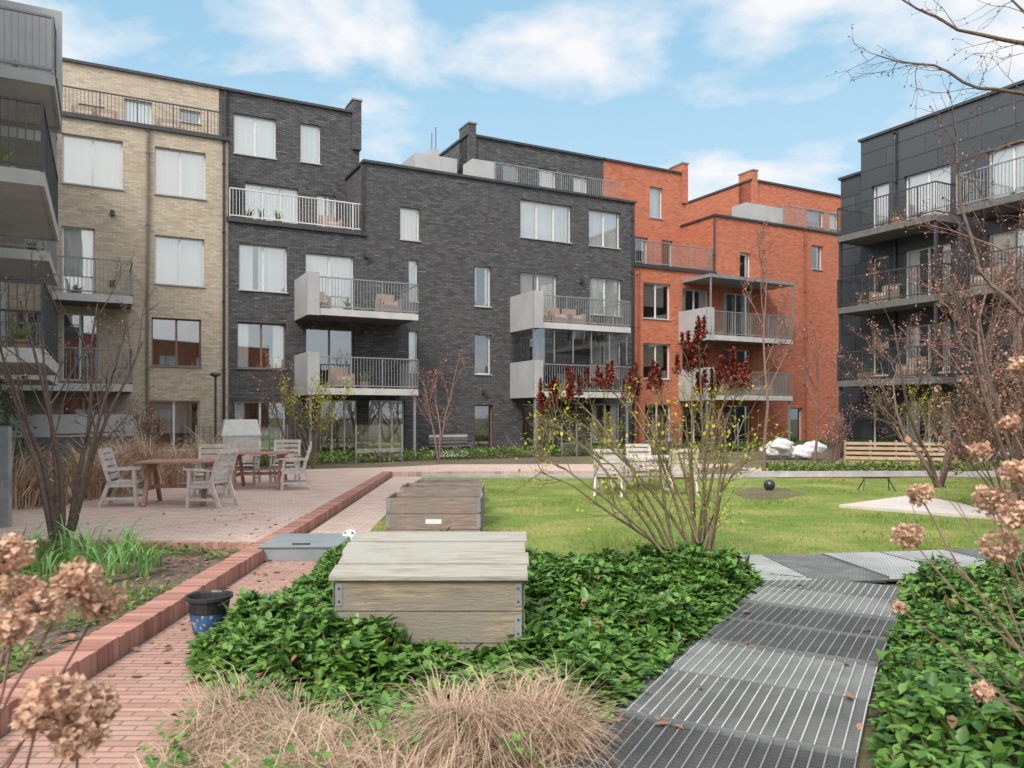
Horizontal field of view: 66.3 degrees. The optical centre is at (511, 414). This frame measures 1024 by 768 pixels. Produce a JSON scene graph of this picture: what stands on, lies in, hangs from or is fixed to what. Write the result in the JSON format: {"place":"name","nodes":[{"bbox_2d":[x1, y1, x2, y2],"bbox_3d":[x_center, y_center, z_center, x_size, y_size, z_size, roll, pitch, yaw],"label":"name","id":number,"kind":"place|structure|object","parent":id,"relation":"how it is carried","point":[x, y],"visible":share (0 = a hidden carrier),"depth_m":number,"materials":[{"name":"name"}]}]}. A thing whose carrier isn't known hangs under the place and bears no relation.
{"place":"outdoors","nodes":[
{"label":"outdoors","id":0,"kind":"place"},
{"bbox_2d":[0,547,241,682],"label":"planting bed soil","id":1,"kind":"structure","parent":0,"point":[56,633],"depth_m":7.12,"materials":[{"name":"soil"}]},
{"bbox_2d":[22,513,95,564],"bbox_3d":[-4.760,1.313,8.306,0.763,0.533,0.768,0,0,-33],"label":"daffodil plant","id":2,"kind":"object","parent":1,"relation":"on","point":[64,551],"visible":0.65,"depth_m":8.28,"materials":[{"name":"green plant"}]},
{"bbox_2d":[49,514,105,566],"bbox_3d":[-4.557,1.300,8.021,0.718,0.560,0.932,0,0,0],"label":"daffodil plant","id":3,"kind":"object","parent":1,"relation":"on","point":[74,546],"visible":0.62,"depth_m":8.07,"materials":[{"name":"green plant"}]},
{"bbox_2d":[0,245,159,555],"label":"multi stem tree","id":4,"kind":"object","parent":1,"relation":"on","point":[55,508],"visible":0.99,"depth_m":8.78,"materials":[{"name":"brown plant"}]},
{"bbox_2d":[84,536,139,575],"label":"daffodil plant","id":5,"kind":"object","parent":1,"relation":"on","point":[112,554],"visible":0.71,"depth_m":7.76,"materials":[{"name":"green plant"}]},
{"bbox_2d":[86,515,151,562],"bbox_3d":[-4.178,1.338,8.465,0.749,0.484,0.930,0,0,0],"label":"daffodil plant","id":6,"kind":"object","parent":1,"relation":"on","point":[125,546],"visible":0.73,"depth_m":8.41,"materials":[{"name":"green plant"}]},
{"bbox_2d":[0,542,238,681],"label":"bed weeds","id":7,"kind":"object","parent":1,"relation":"on","point":[17,656],"visible":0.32,"depth_m":6.79,"materials":[{"name":"green plant"}]},
{"bbox_2d":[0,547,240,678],"bbox_3d":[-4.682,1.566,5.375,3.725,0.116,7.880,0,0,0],"label":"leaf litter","id":8,"kind":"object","parent":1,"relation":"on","point":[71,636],"visible":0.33,"depth_m":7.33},
{"bbox_2d":[125,537,186,579],"bbox_3d":[-3.596,1.358,7.637,0.616,0.443,0.728,0,0,23],"label":"daffodil plant","id":9,"kind":"object","parent":1,"relation":"on","point":[143,559],"visible":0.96,"depth_m":7.60,"materials":[{"name":"green plant"}]},
{"bbox_2d":[0,561,317,767],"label":"brick path","id":10,"kind":"structure","parent":0,"point":[147,662],"depth_m":4.67,"materials":[{"name":"brick"}]},
{"bbox_2d":[185,590,232,634],"bbox_3d":[-2.280,1.502,5.900,0.347,0.295,0.344,0,0,0],"label":"bucket","id":11,"kind":"object","parent":10,"relation":"on","point":[207,609],"visible":0.81,"depth_m":5.79,"materials":[{"name":"black plastic"}]},
{"bbox_2d":[257,533,349,560],"bbox_3d":[-2.431,1.560,9.325,0.929,0.180,1.017,0,0,0],"label":"steel hatch","id":12,"kind":"object","parent":10,"relation":"on","point":[299,547],"visible":0.76,"depth_m":8.91,"materials":[{"name":"grey metal"}]},
{"bbox_2d":[6,509,943,751],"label":"fallen leaves","id":13,"kind":"object","parent":10,"relation":"on","point":[858,725],"visible":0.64,"depth_m":5.48,"materials":[{"name":"brown plant"}]},
{"bbox_2d":[0,464,735,541],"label":"brick terrace","id":14,"kind":"structure","parent":0,"point":[264,501],"depth_m":12.96,"materials":[{"name":"brick"}]},
{"bbox_2d":[0,371,49,488],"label":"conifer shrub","id":15,"kind":"object","parent":14,"relation":"on","point":[11,409],"visible":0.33,"depth_m":13.69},
{"bbox_2d":[97,448,147,507],"bbox_3d":[-6.583,1.058,13.294,0.669,0.976,0.615,0,0,-10],"label":"garden armchair","id":16,"kind":"object","parent":14,"relation":"on","point":[134,482],"visible":0.9,"depth_m":13.05,"materials":[{"name":"grey wood"}]},
{"bbox_2d":[133,458,220,506],"bbox_3d":[-5.750,1.171,13.600,1.240,0.761,1.022,0,0,-9],"label":"garden table","id":17,"kind":"object","parent":14,"relation":"on","point":[150,464],"visible":0.75,"depth_m":13.38,"materials":[{"name":"brown wood"}]},
{"bbox_2d":[183,448,238,508],"bbox_3d":[-5.017,1.058,13.094,0.669,0.976,0.615,0,0,10],"label":"garden armchair","id":18,"kind":"object","parent":14,"relation":"on","point":[214,477],"visible":0.98,"depth_m":12.96,"materials":[{"name":"grey wood"}]},
{"bbox_2d":[192,444,231,496],"bbox_3d":[-5.707,1.058,14.933,0.615,0.976,0.669,0,0,-11],"label":"garden armchair","id":19,"kind":"object","parent":14,"relation":"on","point":[197,476],"visible":0.51,"depth_m":15.11,"materials":[{"name":"grey wood"}]},
{"bbox_2d":[230,440,260,484],"bbox_3d":[-5.953,1.058,17.434,0.615,0.976,0.669,0,0,-6],"label":"garden armchair","id":20,"kind":"object","parent":14,"relation":"on","point":[254,460],"visible":0.5,"depth_m":17.63,"materials":[{"name":"grey wood"}]},
{"bbox_2d":[225,451,293,489],"bbox_3d":[-5.300,1.171,16.500,1.200,0.761,1.022,0,0,-6],"label":"garden table","id":21,"kind":"object","parent":14,"relation":"on","point":[241,473],"visible":0.74,"depth_m":16.38,"materials":[{"name":"brown wood"}]},
{"bbox_2d":[268,440,300,483],"bbox_3d":[-5.103,1.058,17.634,0.615,0.976,0.669,0,0,-6],"label":"garden armchair","id":22,"kind":"object","parent":14,"relation":"on","point":[274,468],"visible":0.79,"depth_m":17.82,"materials":[{"name":"grey wood"}]},
{"bbox_2d":[279,442,312,490],"bbox_3d":[-4.468,1.058,16.209,0.669,0.976,0.615,0,0,-16],"label":"garden armchair","id":23,"kind":"object","parent":14,"relation":"on","point":[302,470],"visible":0.99,"depth_m":15.98,"materials":[{"name":"grey wood"}]},
{"bbox_2d":[0,448,1023,767],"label":"courtyard soil","id":24,"kind":"structure","parent":0,"point":[864,756],"depth_m":26.15,"materials":[{"name":"soil"}]},
{"bbox_2d":[0,282,5,422],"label":"walls","id":25,"kind":"structure","parent":24,"relation":"on","point":[3,302],"depth_m":23.63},
{"bbox_2d":[0,5,60,362],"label":"railings","id":26,"kind":"object","parent":25,"relation":"attached to","point":[49,315],"visible":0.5,"depth_m":14.29,"materials":[{"name":"metal"}]},
{"bbox_2d":[0,0,62,385],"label":"balconies","id":27,"kind":"structure","parent":25,"relation":"attached to","point":[26,209],"depth_m":16.41,"materials":[{"name":"concrete"}]},
{"bbox_2d":[0,59,38,347],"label":"balcony furniture","id":28,"kind":"object","parent":27,"relation":"on","point":[21,336],"visible":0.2,"depth_m":13.45,"materials":[{"name":"brown wicker"}]},
{"bbox_2d":[0,423,13,527],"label":"metal post","id":29,"kind":"object","parent":24,"relation":"on","point":[5,475],"visible":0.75,"depth_m":10.66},
{"bbox_2d":[9,414,133,471],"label":"wall","id":30,"kind":"structure","parent":24,"relation":"on","point":[41,432],"depth_m":22.87,"materials":[{"name":"concrete"}]},
{"bbox_2d":[12,425,239,509],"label":"tall dry grass","id":31,"kind":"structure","parent":24,"relation":"on","point":[24,493],"depth_m":14.81,"materials":[{"name":"plant"}]},
{"bbox_2d":[107,399,166,450],"bbox_3d":[-10.143,0.609,21.520,1.604,2.106,1.479,0,0,43],"label":"leafy shrub","id":32,"kind":"object","parent":24,"relation":"on","point":[147,428],"visible":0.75,"depth_m":21.59,"materials":[{"name":"brown plant"}]},
{"bbox_2d":[0,471,391,736],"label":"brick kerb","id":33,"kind":"structure","parent":24,"relation":"on","point":[99,650],"depth_m":6.18,"materials":[{"name":"brick"}]},
{"bbox_2d":[220,419,260,464],"bbox_3d":[-8.493,0.900,24.500,1.160,1.500,0.640,0,0,-26],"label":"covered barbecue","id":34,"kind":"object","parent":24,"relation":"on","point":[247,429],"visible":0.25,"depth_m":24.25,"materials":[{"name":"fabric"}]},
{"bbox_2d":[247,345,322,463],"bbox_3d":[-7.230,-0.278,25.141,1.595,3.878,2.453,0,0,41],"label":"bare tree","id":35,"kind":"object","parent":24,"relation":"on","point":[272,390],"visible":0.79,"depth_m":25.05,"materials":[{"name":"red plant"}]},
{"bbox_2d":[277,368,361,468],"bbox_3d":[-5.911,0.126,23.880,2.398,3.070,2.894,0,0,-19],"label":"leafy shrub","id":36,"kind":"object","parent":24,"relation":"on","point":[312,462],"visible":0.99,"depth_m":23.86,"materials":[{"name":"green plant"}]},
{"bbox_2d":[310,477,422,532],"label":"paved walk","id":37,"kind":"structure","parent":24,"relation":"on","point":[366,513],"depth_m":13.17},
{"bbox_2d":[88,634,670,767],"bbox_3d":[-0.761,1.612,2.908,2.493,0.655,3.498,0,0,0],"label":"dry ornamental grass","id":38,"kind":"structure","parent":24,"relation":"on","point":[234,748],"depth_m":3.64,"materials":[{"name":"plant"}]},
{"bbox_2d":[0,532,127,767],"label":"dried hydrangea","id":39,"kind":"object","parent":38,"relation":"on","point":[37,708],"visible":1,"depth_m":1.81,"materials":[{"name":"brown plant"}]},
{"bbox_2d":[136,665,554,767],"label":"elder seedlings","id":40,"kind":"object","parent":38,"relation":"on","point":[268,762],"visible":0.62,"depth_m":3.56,"materials":[{"name":"green plant"}]},
{"bbox_2d":[329,532,528,670],"bbox_3d":[-0.533,1.261,5.420,1.290,0.779,0.844,0,0,0],"label":"wooden planter box","id":41,"kind":"object","parent":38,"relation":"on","point":[458,588],"visible":0.74,"depth_m":5.03,"materials":[{"name":"grey wood"}]},
{"bbox_2d":[182,527,764,734],"bbox_3d":[0.086,1.443,6.441,4.685,0.508,5.251,0,0,0],"label":"ground elder patch","id":42,"kind":"object","parent":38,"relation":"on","point":[614,611],"visible":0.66,"depth_m":4.99,"materials":[{"name":"green plant"}]},
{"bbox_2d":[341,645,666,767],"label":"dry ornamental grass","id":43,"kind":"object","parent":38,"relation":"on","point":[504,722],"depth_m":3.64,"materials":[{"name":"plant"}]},
{"bbox_2d":[505,315,794,556],"bbox_3d":[1.414,0.323,7.861,2.977,2.682,1.372,0,0,0],"label":"flowering shrub","id":44,"kind":"object","parent":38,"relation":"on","point":[731,378],"visible":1,"depth_m":7.91,"materials":[{"name":"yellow plant"}]},
{"bbox_2d":[219,89,634,458],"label":"walls","id":45,"kind":"structure","parent":24,"relation":"on","point":[467,226],"depth_m":31.38,"materials":[{"name":"brick"}]},
{"bbox_2d":[218,86,636,235],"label":"roof","id":46,"kind":"structure","parent":45,"relation":"on","point":[433,161],"depth_m":33.59,"materials":[{"name":"metal"}]},
{"bbox_2d":[229,162,630,391],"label":"railings","id":47,"kind":"object","parent":45,"relation":"attached to","point":[406,366],"visible":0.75,"depth_m":29.31,"materials":[{"name":"metal"}]},
{"bbox_2d":[233,114,626,458],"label":"window frames","id":48,"kind":"structure","parent":45,"relation":"attached to","point":[415,301],"depth_m":30.86,"materials":[{"name":"metal"}]},
{"bbox_2d":[235,116,617,455],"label":"curtains","id":49,"kind":"object","parent":48,"relation":"attached to","point":[251,278],"visible":0.44,"depth_m":30.84,"materials":[{"name":"fabric"}]},
{"bbox_2d":[294,271,630,459],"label":"balconies","id":50,"kind":"structure","parent":45,"relation":"attached to","point":[526,312],"depth_m":28.87,"materials":[{"name":"concrete"}]},
{"bbox_2d":[241,208,599,446],"bbox_3d":[-2.310,-3.235,30.906,15.839,8.930,2.920,0,0,-23],"label":"balcony furniture","id":51,"kind":"object","parent":50,"relation":"on","point":[331,376],"visible":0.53,"depth_m":28.72,"materials":[{"name":"brown wood"}]},
{"bbox_2d":[305,127,634,443],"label":"drainpipes","id":52,"kind":"object","parent":45,"relation":"attached to","point":[307,187],"visible":0.92,"depth_m":35.42,"materials":[{"name":"black metal"}]},
{"bbox_2d":[410,350,468,463],"bbox_3d":[-2.463,-0.325,26.968,2.021,3.965,1.337,0,0,0],"label":"bare tree","id":53,"kind":"object","parent":24,"relation":"on","point":[433,386],"visible":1,"depth_m":26.90,"materials":[{"name":"red plant"}]},
{"bbox_2d":[429,434,471,458],"bbox_3d":[-2.343,1.200,29.884,1.600,0.900,0.510,0,0,-28],"label":"park bench","id":54,"kind":"object","parent":24,"relation":"on","point":[431,441],"visible":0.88,"depth_m":29.98,"materials":[{"name":"wood"}]},
{"bbox_2d":[192,439,838,466],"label":"facade border plants","id":55,"kind":"object","parent":24,"relation":"on","point":[372,457],"visible":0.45,"depth_m":29.62,"materials":[{"name":"green plant"}]},
{"bbox_2d":[528,413,566,461],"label":"bare shrub","id":56,"kind":"object","parent":24,"relation":"on","point":[542,435],"visible":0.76,"depth_m":27.11,"materials":[{"name":"green plant"}]},
{"bbox_2d":[736,221,809,470],"bbox_3d":[6.983,-1.937,21.661,1.942,7.177,2.161,0,0,35],"label":"bare tree","id":57,"kind":"object","parent":24,"relation":"on","point":[765,361],"visible":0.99,"depth_m":21.86,"materials":[{"name":"red plant"}]},
{"bbox_2d":[539,547,1023,767],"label":"steel grating walkway","id":58,"kind":"structure","parent":24,"relation":"on","point":[772,694],"depth_m":4.74,"materials":[{"name":"metal"}]},
{"bbox_2d":[759,438,826,459],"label":"garden sacks","id":59,"kind":"object","parent":24,"relation":"on","point":[800,452],"visible":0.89,"depth_m":28.77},
{"bbox_2d":[797,312,841,460],"bbox_3d":[10.574,-0.966,27.524,1.490,5.242,2.287,0,0,38],"label":"bare tree","id":60,"kind":"object","parent":24,"relation":"on","point":[816,417],"visible":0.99,"depth_m":27.71,"materials":[{"name":"red plant"}]},
{"bbox_2d":[814,406,854,463],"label":"bare shrub","id":61,"kind":"object","parent":24,"relation":"on","point":[836,428],"visible":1,"depth_m":24.67,"materials":[{"name":"red plant"}]},
{"bbox_2d":[742,467,1003,476],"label":"back walk","id":62,"kind":"structure","parent":24,"relation":"on","point":[753,469],"depth_m":23.11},
{"bbox_2d":[844,440,949,465],"bbox_3d":[11.789,1.220,24.051,2.971,0.860,0.108,0,0,17],"label":"slatted fence","id":63,"kind":"object","parent":62,"relation":"on","point":[870,448],"visible":0.55,"depth_m":24.07,"materials":[{"name":"brown wood"}]},
{"bbox_2d":[758,459,1011,472],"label":"border plants","id":64,"kind":"object","parent":24,"relation":"on","point":[776,466],"visible":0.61,"depth_m":21.66,"materials":[{"name":"green plant"}]},
{"bbox_2d":[869,374,967,461],"bbox_3d":[13.033,0.173,25.711,2.092,2.980,3.338,0,0,-41],"label":"leafy shrub","id":65,"kind":"object","parent":24,"relation":"on","point":[925,425],"visible":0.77,"depth_m":25.37,"materials":[{"name":"brown plant"}]},
{"bbox_2d":[825,0,1023,396],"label":"overhanging tree","id":66,"kind":"object","parent":24,"relation":"on","point":[1005,295],"visible":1,"depth_m":6.22,"materials":[{"name":"brown plant"}]},
{"bbox_2d":[865,548,1023,767],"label":"ground elder patch","id":67,"kind":"object","parent":24,"relation":"on","point":[925,678],"visible":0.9,"depth_m":4.23,"materials":[{"name":"green plant"}]},
{"bbox_2d":[884,191,1023,500],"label":"bare tree","id":68,"kind":"object","parent":24,"relation":"on","point":[1018,329],"visible":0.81,"depth_m":14.13,"materials":[{"name":"red plant"}]},
{"bbox_2d":[887,356,1023,725],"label":"dried hydrangea","id":69,"kind":"object","parent":24,"relation":"on","point":[982,691],"visible":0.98,"depth_m":2.82,"materials":[{"name":"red plant"}]},
{"bbox_2d":[889,391,1023,687],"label":"twiggy shrub","id":70,"kind":"object","parent":24,"relation":"on","point":[907,439],"visible":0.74,"depth_m":2.91,"materials":[{"name":"red plant"}]},
{"bbox_2d":[9,0,1023,200],"label":"sky","id":71,"kind":"structure","parent":0,"point":[726,89],"materials":[{"name":"blue"}]},
{"bbox_2d":[369,476,1023,558],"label":"lawn","id":72,"kind":"structure","parent":0,"point":[824,548],"depth_m":12.49,"materials":[{"name":"plant"}]},
{"bbox_2d":[386,492,482,531],"bbox_3d":[-1.000,1.350,10.300,1.238,0.620,0.833,0,0,0],"label":"pallet collar planter","id":73,"kind":"object","parent":72,"relation":"on","point":[429,511],"visible":0.8,"depth_m":9.90,"materials":[{"name":"brown wood"}]},
{"bbox_2d":[400,483,484,523],"bbox_3d":[-1.030,1.350,11.750,1.236,0.620,0.810,0,0,0],"label":"pallet collar planter","id":74,"kind":"object","parent":72,"relation":"on","point":[443,487],"visible":0.3,"depth_m":11.35,"materials":[{"name":"brown wood"}]},
{"bbox_2d":[593,449,625,496],"bbox_3d":[1.992,1.173,15.967,0.615,0.976,0.669,0,0,14],"label":"garden armchair","id":75,"kind":"object","parent":72,"relation":"on","point":[601,474],"visible":0.59,"depth_m":15.78,"materials":[{"name":"white wood"}]},
{"bbox_2d":[601,455,678,492],"bbox_3d":[2.700,1.286,17.000,1.600,0.761,1.022,0,0,-6],"label":"garden table","id":76,"kind":"object","parent":72,"relation":"on","point":[639,457],"visible":0.2,"depth_m":16.96,"materials":[{"name":"white wood"}]},
{"bbox_2d":[626,444,657,486],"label":"garden armchair","id":77,"kind":"object","parent":72,"relation":"on","point":[639,463],"visible":0.58,"depth_m":18.31,"materials":[{"name":"white wood"}]},
{"bbox_2d":[660,449,698,496],"bbox_3d":[3.405,1.173,15.967,0.615,0.976,0.669,0,0,-9],"label":"garden armchair","id":78,"kind":"object","parent":72,"relation":"on","point":[679,474],"visible":0.44,"depth_m":15.76,"materials":[{"name":"white wood"}]},
{"bbox_2d":[734,487,805,499],"bbox_3d":[5.346,1.633,16.344,1.386,0.001,2.769,0,0,33],"label":"bare patch","id":79,"kind":"object","parent":72,"relation":"on","point":[754,492],"visible":0.71,"depth_m":16.24,"materials":[{"name":"soil"}]},
{"bbox_2d":[823,237,1023,487],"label":"bare tree","id":80,"kind":"object","parent":72,"relation":"on","point":[949,453],"visible":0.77,"depth_m":17.41,"materials":[{"name":"brown plant"}]},
{"bbox_2d":[911,213,1023,501],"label":"bare tree","id":81,"kind":"object","parent":72,"relation":"on","point":[1005,457],"visible":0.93,"depth_m":10.61,"materials":[{"name":"brown plant"}]},
{"bbox_2d":[923,348,1023,501],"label":"withered shrub","id":82,"kind":"object","parent":72,"relation":"on","point":[986,435],"visible":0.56,"depth_m":13.14,"materials":[{"name":"brown plant"}]},
{"bbox_2d":[399,439,997,451],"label":"ground","id":83,"kind":"structure","parent":0,"point":[487,445],"depth_m":42.74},
{"bbox_2d":[6,61,227,456],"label":"walls","id":84,"kind":"structure","parent":83,"relation":"on","point":[121,234],"depth_m":26.46,"materials":[{"name":"yellow brick"}]},
{"bbox_2d":[2,291,132,392],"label":"balconies","id":85,"kind":"structure","parent":84,"relation":"attached to","point":[76,299],"depth_m":24.13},
{"bbox_2d":[7,99,206,451],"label":"window frames","id":86,"kind":"structure","parent":84,"relation":"attached to","point":[155,283],"depth_m":26.48,"materials":[{"name":"metal"}]},
{"bbox_2d":[9,102,203,448],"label":"window panes","id":87,"kind":"object","parent":86,"relation":"in","point":[78,166],"visible":0.28,"depth_m":26.75,"materials":[{"name":"glass"}]},
{"bbox_2d":[4,85,220,383],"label":"railings","id":88,"kind":"object","parent":84,"relation":"attached to","point":[131,266],"visible":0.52,"depth_m":25.04,"materials":[{"name":"metal"}]},
{"bbox_2d":[67,104,196,383],"bbox_3d":[-13.262,-6.036,26.758,3.096,10.292,6.120,0,0,38],"label":"balcony furniture","id":89,"kind":"object","parent":84,"relation":"attached to","point":[75,108],"visible":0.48,"depth_m":26.93,"materials":[{"name":"brown wicker"}]},
{"bbox_2d":[62,57,229,143],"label":"roof","id":90,"kind":"structure","parent":84,"relation":"attached to","point":[139,125],"depth_m":27.08,"materials":[{"name":"metal"}]},
{"bbox_2d":[110,89,227,446],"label":"drainpipes","id":91,"kind":"object","parent":84,"relation":"attached to","point":[112,213],"visible":0.84,"depth_m":26.20,"materials":[{"name":"black metal"}]},
{"bbox_2d":[423,471,1004,477],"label":"concrete kerb","id":92,"kind":"structure","parent":83,"relation":"on","point":[841,473],"depth_m":20.86,"materials":[{"name":"concrete"}]},
{"bbox_2d":[603,160,840,448],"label":"walls","id":93,"kind":"structure","parent":83,"relation":"on","point":[785,260],"depth_m":39.72,"materials":[{"name":"orange brick"}]},
{"bbox_2d":[636,216,806,443],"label":"drainpipes","id":94,"kind":"object","parent":93,"relation":"attached to","point":[713,255],"visible":0.85,"depth_m":37.67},
{"bbox_2d":[603,158,840,286],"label":"roof","id":95,"kind":"structure","parent":93,"relation":"attached to","point":[751,212],"depth_m":40.06,"materials":[{"name":"metal"}]},
{"bbox_2d":[679,273,794,440],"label":"balconies","id":96,"kind":"structure","parent":93,"relation":"attached to","point":[687,319],"depth_m":36.40,"materials":[{"name":"concrete"}]},
{"bbox_2d":[635,187,838,448],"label":"window frames","id":97,"kind":"structure","parent":93,"relation":"attached to","point":[655,318],"depth_m":38.58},
{"bbox_2d":[636,189,834,446],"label":"curtains","id":98,"kind":"object","parent":97,"relation":"attached to","point":[648,312],"visible":0.27,"depth_m":38.29,"materials":[{"name":"fabric"}]},
{"bbox_2d":[635,204,840,395],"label":"railings","id":99,"kind":"object","parent":93,"relation":"attached to","point":[766,320],"visible":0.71,"depth_m":37.07,"materials":[{"name":"metal"}]},
{"bbox_2d":[841,84,1023,462],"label":"walls","id":100,"kind":"structure","parent":83,"relation":"on","point":[918,145],"depth_m":29.32,"materials":[{"name":"brick"}]},
{"bbox_2d":[892,132,896,456],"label":"drainpipes","id":101,"kind":"object","parent":100,"relation":"attached to","point":[894,246],"visible":0.72,"depth_m":29.55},
{"bbox_2d":[837,192,1023,463],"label":"balconies","id":102,"kind":"structure","parent":100,"relation":"attached to","point":[883,233],"depth_m":27.39,"materials":[{"name":"black metal"}]},
{"bbox_2d":[837,156,1023,380],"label":"railings","id":103,"kind":"object","parent":100,"relation":"attached to","point":[920,265],"visible":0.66,"depth_m":27.11,"materials":[{"name":"metal"}]},
{"bbox_2d":[838,80,1023,180],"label":"roof","id":104,"kind":"structure","parent":100,"relation":"on","point":[1018,83],"depth_m":28.43,"materials":[{"name":"metal"}]},
{"bbox_2d":[854,189,1015,379],"bbox_3d":[15.591,-3.170,26.361,1.695,8.940,9.028,0,0,-28],"label":"balcony furniture","id":105,"kind":"object","parent":100,"relation":"attached to","point":[977,280],"visible":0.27,"depth_m":28.35,"materials":[{"name":"brown wood"}]},
{"bbox_2d":[871,143,1023,455],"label":"window frames","id":106,"kind":"structure","parent":100,"relation":"attached to","point":[1014,188],"depth_m":28.57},
{"bbox_2d":[876,145,1023,451],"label":"window panes","id":107,"kind":"object","parent":106,"relation":"attached to","point":[918,257],"visible":0.3,"depth_m":28.62,"materials":[{"name":"glass"}]},
{"bbox_2d":[839,496,1006,519],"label":"stone slab path","id":108,"kind":"structure","parent":0,"point":[935,506],"depth_m":13.43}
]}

